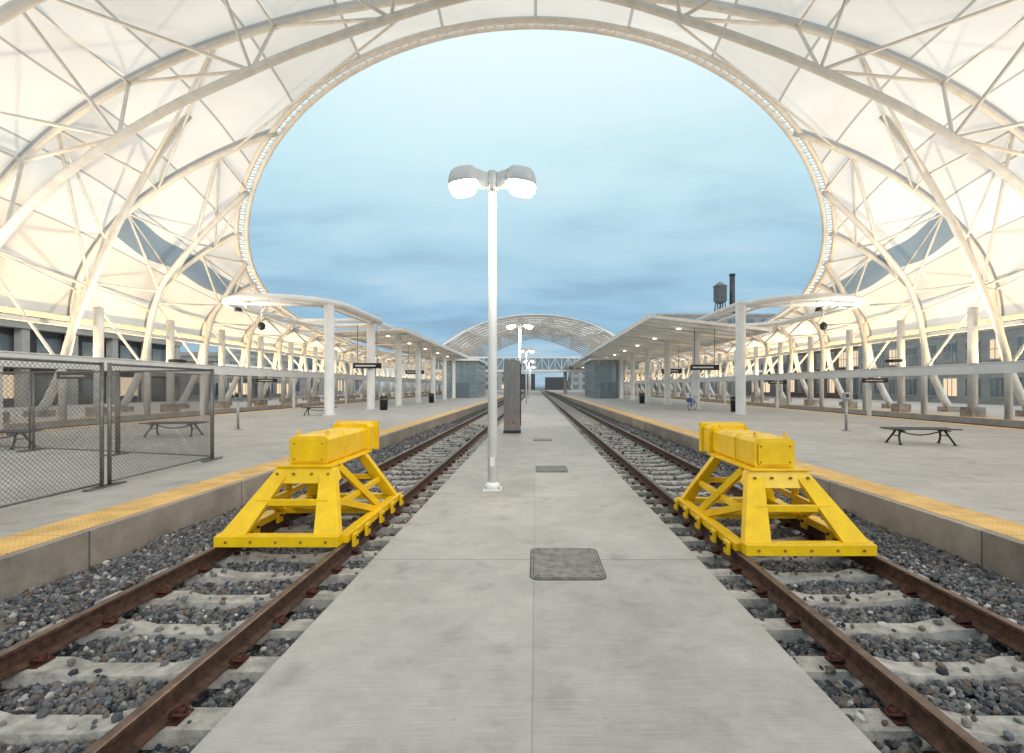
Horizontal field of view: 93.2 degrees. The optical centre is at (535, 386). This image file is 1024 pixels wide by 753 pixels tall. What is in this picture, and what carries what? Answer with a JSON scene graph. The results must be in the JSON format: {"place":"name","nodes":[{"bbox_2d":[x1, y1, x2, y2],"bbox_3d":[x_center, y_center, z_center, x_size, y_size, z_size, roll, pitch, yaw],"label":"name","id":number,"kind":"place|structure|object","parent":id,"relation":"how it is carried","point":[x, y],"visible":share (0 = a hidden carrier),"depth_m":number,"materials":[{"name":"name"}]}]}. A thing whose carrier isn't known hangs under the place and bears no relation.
{"place":"outdoors","nodes":[
{"label":"outdoors","id":0,"kind":"place"},
{"bbox_2d":[0,293,523,600],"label":"platform","id":1,"kind":"structure","parent":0,"point":[261,437],"depth_m":11.82,"materials":[{"name":"grey concrete"}]},
{"bbox_2d":[0,430,42,449],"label":"platform bench","id":2,"kind":"object","parent":1,"relation":"on","point":[15,439],"visible":0.48,"depth_m":13.58,"materials":[{"name":"metal"}]},
{"bbox_2d":[0,357,221,507],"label":"chain link fence","id":3,"kind":"object","parent":1,"relation":"on","point":[100,483],"visible":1,"depth_m":8.25,"materials":[{"name":"metal"}]},
{"bbox_2d":[0,369,222,460],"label":"chain link fence","id":4,"kind":"object","parent":1,"relation":"on","point":[87,449],"visible":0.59,"depth_m":12.45,"materials":[{"name":"metal"}]},
{"bbox_2d":[141,421,206,436],"bbox_3d":[-12.700,1.488,17.000,1.900,0.485,0.760,0,0,-5],"label":"platform bench","id":5,"kind":"object","parent":1,"relation":"on","point":[175,428],"visible":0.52,"depth_m":16.99,"materials":[{"name":"metal"}]},
{"bbox_2d":[0,395,437,434],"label":"tactile strip","id":6,"kind":"object","parent":1,"relation":"on","point":[218,414],"depth_m":30.10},
{"bbox_2d":[0,351,441,429],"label":"overhead beam","id":7,"kind":"structure","parent":1,"relation":"on","point":[241,371],"depth_m":27.41,"materials":[{"name":"white metal"}]},
{"bbox_2d":[57,373,92,378],"bbox_3d":[-20.000,-0.470,20.998,1.500,0.260,0.104,0,0,0],"label":"track sign","id":8,"kind":"object","parent":7,"relation":"attached to","point":[70,376],"visible":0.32,"depth_m":20.95,"materials":[{"name":"metal"}]},
{"bbox_2d":[256,379,276,381],"bbox_3d":[-20.000,-0.470,35.998,1.500,0.260,0.104,0,0,0],"label":"track sign","id":9,"kind":"object","parent":7,"relation":"attached to","point":[266,380],"visible":1,"depth_m":35.95,"materials":[{"name":"metal"}]},
{"bbox_2d":[234,392,241,429],"bbox_3d":[-12.000,0.980,19.500,0.280,1.500,0.273,0,0,0],"label":"ticket validator post","id":10,"kind":"object","parent":1,"relation":"on","point":[237,395],"visible":1,"depth_m":19.45,"materials":[{"name":"metal"}]},
{"bbox_2d":[0,390,523,555],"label":"tactile strip","id":11,"kind":"object","parent":1,"relation":"on","point":[24,539],"visible":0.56,"depth_m":6.91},
{"bbox_2d":[301,407,336,415],"bbox_3d":[-13.200,1.488,29.500,1.900,0.485,0.760,0,0,-6],"label":"platform bench","id":12,"kind":"object","parent":1,"relation":"on","point":[308,408],"visible":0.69,"depth_m":29.19,"materials":[{"name":"metal"}]},
{"bbox_2d":[353,324,381,367],"bbox_3d":[-12.600,-3.020,36.198,2.100,3.300,0.124,0,0,0],"label":"platform sign","id":13,"kind":"object","parent":1,"relation":"attached to","point":[367,365],"visible":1,"depth_m":36.14,"materials":[{"name":"metal"}]},
{"bbox_2d":[379,396,387,409],"bbox_3d":[-11.300,1.205,36.000,0.630,1.050,0.620,0,0,0],"label":"litter bin","id":14,"kind":"object","parent":1,"relation":"on","point":[383,402],"visible":0.95,"depth_m":35.76,"materials":[{"name":"metal"}]},
{"bbox_2d":[405,370,423,373],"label":"platform sign","id":15,"kind":"object","parent":1,"relation":"hanging from","point":[411,371],"visible":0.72,"depth_m":51.94,"materials":[{"name":"black metal"}]},
{"bbox_2d":[429,393,433,402],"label":"litter bin","id":16,"kind":"object","parent":1,"relation":"on","point":[431,397],"visible":1,"depth_m":51.76,"materials":[{"name":"metal"}]},
{"bbox_2d":[447,359,486,397],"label":"elevator tower","id":17,"kind":"structure","parent":1,"relation":"on","point":[470,378],"depth_m":74.00,"materials":[{"name":"blue glass"}]},
{"bbox_2d":[435,357,639,393],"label":"pedestrian bridge","id":18,"kind":"structure","parent":1,"relation":"on","point":[551,364],"depth_m":112.20,"materials":[{"name":"white paint"}]},
{"bbox_2d":[0,391,524,752],"bbox_3d":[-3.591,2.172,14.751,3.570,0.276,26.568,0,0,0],"label":"ballast gravel","id":19,"kind":"structure","parent":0,"point":[63,597],"depth_m":4.64,"materials":[{"name":"grey gravel"}]},
{"bbox_2d":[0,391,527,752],"bbox_3d":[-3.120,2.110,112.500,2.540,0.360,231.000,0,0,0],"label":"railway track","id":20,"kind":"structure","parent":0,"point":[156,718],"depth_m":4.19,"materials":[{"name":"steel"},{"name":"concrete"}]},
{"bbox_2d":[214,421,403,546],"bbox_3d":[-3.120,1.300,7.189,1.780,1.400,2.802,0,0,0],"label":"buffer stop","id":21,"kind":"object","parent":20,"relation":"on","point":[317,467],"visible":1,"depth_m":6.61,"materials":[{"name":"yellow paint"}]},
{"bbox_2d":[380,387,567,392],"bbox_3d":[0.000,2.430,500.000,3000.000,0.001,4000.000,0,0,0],"label":"ground","id":22,"kind":"structure","parent":0,"point":[535,389],"depth_m":425.90,"materials":[{"name":"soil"}]},
{"bbox_2d":[0,312,182,406],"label":"parking structure","id":23,"kind":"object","parent":22,"relation":"on","point":[18,336],"visible":0.34,"depth_m":48.15,"materials":[{"name":"concrete"}]},
{"bbox_2d":[3,390,441,429],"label":"platform","id":24,"kind":"structure","parent":22,"relation":"on","point":[272,402],"depth_m":38.96,"materials":[{"name":"concrete"}]},
{"bbox_2d":[137,362,270,401],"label":"arched shelter","id":25,"kind":"object","parent":24,"relation":"on","point":[199,376],"visible":0.26,"depth_m":59.26,"materials":[{"name":"white paint"}]},
{"bbox_2d":[5,393,439,423],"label":"tactile strip","id":26,"kind":"object","parent":24,"relation":"on","point":[193,410],"visible":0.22,"depth_m":35.09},
{"bbox_2d":[226,368,339,395],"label":"arched shelter","id":27,"kind":"object","parent":24,"relation":"on","point":[244,377],"visible":0.14,"depth_m":76.56,"materials":[{"name":"white paint"}]},
{"bbox_2d":[0,0,1023,421],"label":"train hall canopy","id":28,"kind":"object","parent":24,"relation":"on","point":[136,136],"visible":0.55,"depth_m":25.26,"materials":[{"name":"fabric"}]},
{"bbox_2d":[180,352,295,399],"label":"office building","id":29,"kind":"structure","parent":22,"relation":"on","point":[231,360],"depth_m":74.72,"materials":[{"name":"concrete"}]},
{"bbox_2d":[225,350,375,395],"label":"office building","id":30,"kind":"structure","parent":22,"relation":"on","point":[301,387],"depth_m":100.00,"materials":[{"name":"grey glass"}]},
{"bbox_2d":[380,373,567,389],"bbox_3d":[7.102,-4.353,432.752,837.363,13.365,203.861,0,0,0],"label":"distant buildings","id":31,"kind":"structure","parent":22,"relation":"on","point":[554,383],"depth_m":396.05,"materials":[{"name":"concrete"}]},
{"bbox_2d":[485,372,503,390],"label":"office building","id":32,"kind":"structure","parent":22,"relation":"on","point":[500,380],"depth_m":260.00,"materials":[{"name":"concrete"}]},
{"bbox_2d":[568,372,629,390],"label":"office building","id":33,"kind":"structure","parent":22,"relation":"on","point":[576,380],"depth_m":270.00,"materials":[{"name":"concrete"}]},
{"bbox_2d":[637,314,774,393],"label":"warehouse building","id":34,"kind":"structure","parent":22,"relation":"on","point":[754,318],"depth_m":150.00,"materials":[{"name":"grey concrete"}]},
{"bbox_2d":[713,281,727,310],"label":"water tower","id":35,"kind":"structure","parent":34,"relation":"on","point":[720,293],"depth_m":150.61,"materials":[{"name":"grey metal"}]},
{"bbox_2d":[729,273,734,313],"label":"chimney","id":36,"kind":"object","parent":34,"relation":"on","point":[732,289],"visible":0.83,"depth_m":152.34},
{"bbox_2d":[712,353,787,396],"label":"office building","id":37,"kind":"structure","parent":22,"relation":"on","point":[769,389],"depth_m":100.00,"materials":[{"name":"grey glass"}]},
{"bbox_2d":[788,343,857,398],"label":"brick building","id":38,"kind":"structure","parent":22,"relation":"on","point":[796,387],"depth_m":82.79,"materials":[{"name":"grey brick"}]},
{"bbox_2d":[858,319,1023,405],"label":"office building","id":39,"kind":"structure","parent":22,"relation":"on","point":[990,386],"depth_m":55.64,"materials":[{"name":"grey concrete"}]},
{"bbox_2d":[180,30,831,386],"label":"sky","id":40,"kind":"structure","parent":0,"point":[659,180],"materials":[{"name":"blue"}]},
{"bbox_2d":[190,391,880,752],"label":"walkway","id":41,"kind":"structure","parent":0,"point":[442,623],"depth_m":3.55,"materials":[{"name":"concrete"}]},
{"bbox_2d":[448,165,535,490],"bbox_3d":[-0.810,-1.093,9.100,1.650,6.046,0.530,0,0,0],"label":"street lamp","id":42,"kind":"object","parent":41,"relation":"on","point":[469,180],"visible":1,"depth_m":9.02,"materials":[{"name":"white metal"}]},
{"bbox_2d":[503,360,520,432],"bbox_3d":[-0.975,0.415,20.300,0.730,3.030,0.600,0,0,0],"label":"information kiosk","id":43,"kind":"object","parent":41,"relation":"on","point":[512,396],"visible":1,"depth_m":20.02,"materials":[{"name":"silver metal"}]},
{"bbox_2d":[506,320,532,417],"bbox_3d":[-0.980,-1.093,30.000,1.650,6.046,0.530,0,0,0],"label":"street lamp","id":44,"kind":"object","parent":41,"relation":"on","point":[512,324],"visible":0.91,"depth_m":29.89,"materials":[{"name":"white metal"}]},
{"bbox_2d":[521,348,533,404],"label":"street lamp","id":45,"kind":"object","parent":41,"relation":"on","point":[531,350],"visible":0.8,"depth_m":50.91,"materials":[{"name":"white metal"}]},
{"bbox_2d":[524,359,534,399],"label":"street lamp","id":46,"kind":"object","parent":41,"relation":"on","point":[532,361],"visible":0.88,"depth_m":71.95,"materials":[{"name":"white metal"}]},
{"bbox_2d":[527,365,534,396],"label":"street lamp","id":47,"kind":"object","parent":41,"relation":"on","point":[532,366],"visible":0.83,"depth_m":92.91,"materials":[{"name":"white metal"}]},
{"bbox_2d":[533,439,551,440],"bbox_3d":[0.250,1.927,17.550,0.700,0.026,0.700,0,0,0],"label":"utility hatch","id":48,"kind":"object","parent":41,"relation":"on","point":[542,439],"visible":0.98,"depth_m":17.43,"materials":[{"name":"metal"}]},
{"bbox_2d":[536,466,567,471],"bbox_3d":[0.370,1.927,11.350,0.740,0.026,0.900,0,0,0],"label":"utility hatch","id":49,"kind":"object","parent":41,"relation":"on","point":[551,468],"visible":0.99,"depth_m":11.23,"materials":[{"name":"metal"}]},
{"bbox_2d":[530,548,605,579],"bbox_3d":[0.330,1.927,5.300,0.780,0.026,0.960,0,0,0],"label":"utility hatch","id":50,"kind":"object","parent":41,"relation":"on","point":[565,563],"visible":1,"depth_m":5.22,"materials":[{"name":"metal"}]},
{"bbox_2d":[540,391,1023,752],"bbox_3d":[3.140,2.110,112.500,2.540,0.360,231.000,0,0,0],"label":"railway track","id":51,"kind":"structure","parent":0,"point":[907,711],"depth_m":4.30,"materials":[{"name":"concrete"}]},
{"bbox_2d":[673,422,876,555],"bbox_3d":[3.140,1.300,6.889,1.780,1.400,2.802,0,0,0],"label":"buffer stop","id":52,"kind":"object","parent":51,"relation":"on","point":[765,463],"visible":1,"depth_m":6.29,"materials":[{"name":"yellow paint"}]},
{"bbox_2d":[545,391,1023,752],"bbox_3d":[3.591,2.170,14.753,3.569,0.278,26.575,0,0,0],"label":"ballast gravel","id":53,"kind":"structure","parent":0,"point":[953,572],"depth_m":4.72,"materials":[{"name":"grey gravel"}]},
{"bbox_2d":[547,293,1023,583],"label":"platform","id":54,"kind":"structure","parent":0,"point":[979,469],"depth_m":15.86,"materials":[{"name":"grey concrete"}]},
{"bbox_2d":[583,358,625,397],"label":"elevator tower","id":55,"kind":"structure","parent":54,"relation":"on","point":[601,377],"depth_m":72.00,"materials":[{"name":"blue glass"}]},
{"bbox_2d":[639,393,644,403],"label":"litter bin","id":56,"kind":"object","parent":54,"relation":"on","point":[641,398],"visible":1,"depth_m":49.77,"materials":[{"name":"metal"}]},
{"bbox_2d":[661,369,681,372],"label":"platform sign","id":57,"kind":"object","parent":54,"relation":"hanging from","point":[675,370],"visible":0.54,"depth_m":47.94,"materials":[{"name":"black metal"}]},
{"bbox_2d":[686,396,696,410],"bbox_3d":[11.500,1.228,35.500,0.567,1.021,1.738,0,0,38],"label":"bicycle","id":58,"kind":"object","parent":54,"relation":"on","point":[690,400],"visible":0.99,"depth_m":35.28,"materials":[{"name":"metal"}]},
{"bbox_2d":[690,327,718,369],"bbox_3d":[12.400,-2.945,35.498,2.100,3.450,0.124,0,0,0],"label":"platform sign","id":59,"kind":"object","parent":54,"relation":"hanging from","point":[704,367],"visible":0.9,"depth_m":35.44,"materials":[{"name":"black metal"}]},
{"bbox_2d":[730,397,734,411],"bbox_3d":[13.800,1.205,33.500,0.630,1.050,0.620,0,0,0],"label":"litter bin","id":60,"kind":"object","parent":54,"relation":"on","point":[732,402],"visible":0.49,"depth_m":33.33,"materials":[{"name":"metal"}]},
{"bbox_2d":[548,390,1023,540],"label":"tactile strip","id":61,"kind":"object","parent":54,"relation":"on","point":[1015,530],"visible":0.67,"depth_m":7.39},
{"bbox_2d":[578,390,1023,429],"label":"tactile strip","id":62,"kind":"object","parent":54,"relation":"on","point":[882,417],"depth_m":26.25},
{"bbox_2d":[625,360,1023,415],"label":"overhead beam","id":63,"kind":"structure","parent":54,"relation":"on","point":[986,368],"depth_m":28.26,"materials":[{"name":"white metal"}]},
{"bbox_2d":[768,381,786,383],"bbox_3d":[20.000,-0.370,39.998,1.500,0.260,0.104,0,0,0],"label":"track sign","id":64,"kind":"object","parent":63,"relation":"attached to","point":[775,382],"visible":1,"depth_m":39.95,"materials":[{"name":"metal"}]},
{"bbox_2d":[862,378,887,382],"bbox_3d":[20.000,-0.370,28.498,1.500,0.260,0.104,0,0,0],"label":"track sign","id":65,"kind":"object","parent":63,"relation":"attached to","point":[874,380],"visible":1,"depth_m":28.45,"materials":[{"name":"metal"}]},
{"bbox_2d":[842,393,849,430],"bbox_3d":[12.200,0.980,19.000,0.280,1.500,0.273,0,0,0],"label":"ticket validator post","id":66,"kind":"object","parent":54,"relation":"on","point":[846,396],"visible":0.98,"depth_m":18.95,"materials":[{"name":"metal"}]},
{"bbox_2d":[880,427,962,445],"bbox_3d":[11.600,1.488,14.600,1.900,0.485,0.760,0,0,6],"label":"platform bench","id":67,"kind":"object","parent":54,"relation":"on","point":[938,429],"visible":1,"depth_m":14.59,"materials":[{"name":"metal"}]},
{"bbox_2d":[625,390,1023,427],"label":"platform","id":68,"kind":"structure","parent":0,"point":[994,411],"depth_m":38.45,"materials":[{"name":"concrete"}]},
{"bbox_2d":[700,372,761,394],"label":"arched shelter","id":69,"kind":"object","parent":68,"relation":"on","point":[713,375],"visible":0.14,"depth_m":97.91,"materials":[{"name":"white paint"}]},
{"bbox_2d":[727,369,828,397],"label":"arched shelter","id":70,"kind":"object","parent":68,"relation":"on","point":[784,371],"visible":0.2,"depth_m":79.29,"materials":[{"name":"white paint"}]},
{"bbox_2d":[660,395,1023,420],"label":"tactile strip","id":71,"kind":"object","parent":68,"relation":"on","point":[882,410],"depth_m":32.37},
{"label":"ballast bed","id":72,"kind":"object","parent":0,"visible":0},
{"bbox_2d":[27,396,422,429],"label":"railway track","id":73,"kind":"structure","parent":72,"relation":"on","point":[208,414],"depth_m":35.29,"materials":[{"name":"metal"}]},
{"label":"ballast bed","id":74,"kind":"object","parent":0,"visible":0},
{"bbox_2d":[625,394,1023,428],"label":"railway track","id":75,"kind":"structure","parent":74,"relation":"on","point":[885,416],"depth_m":30.09,"materials":[{"name":"metal"}]}
]}

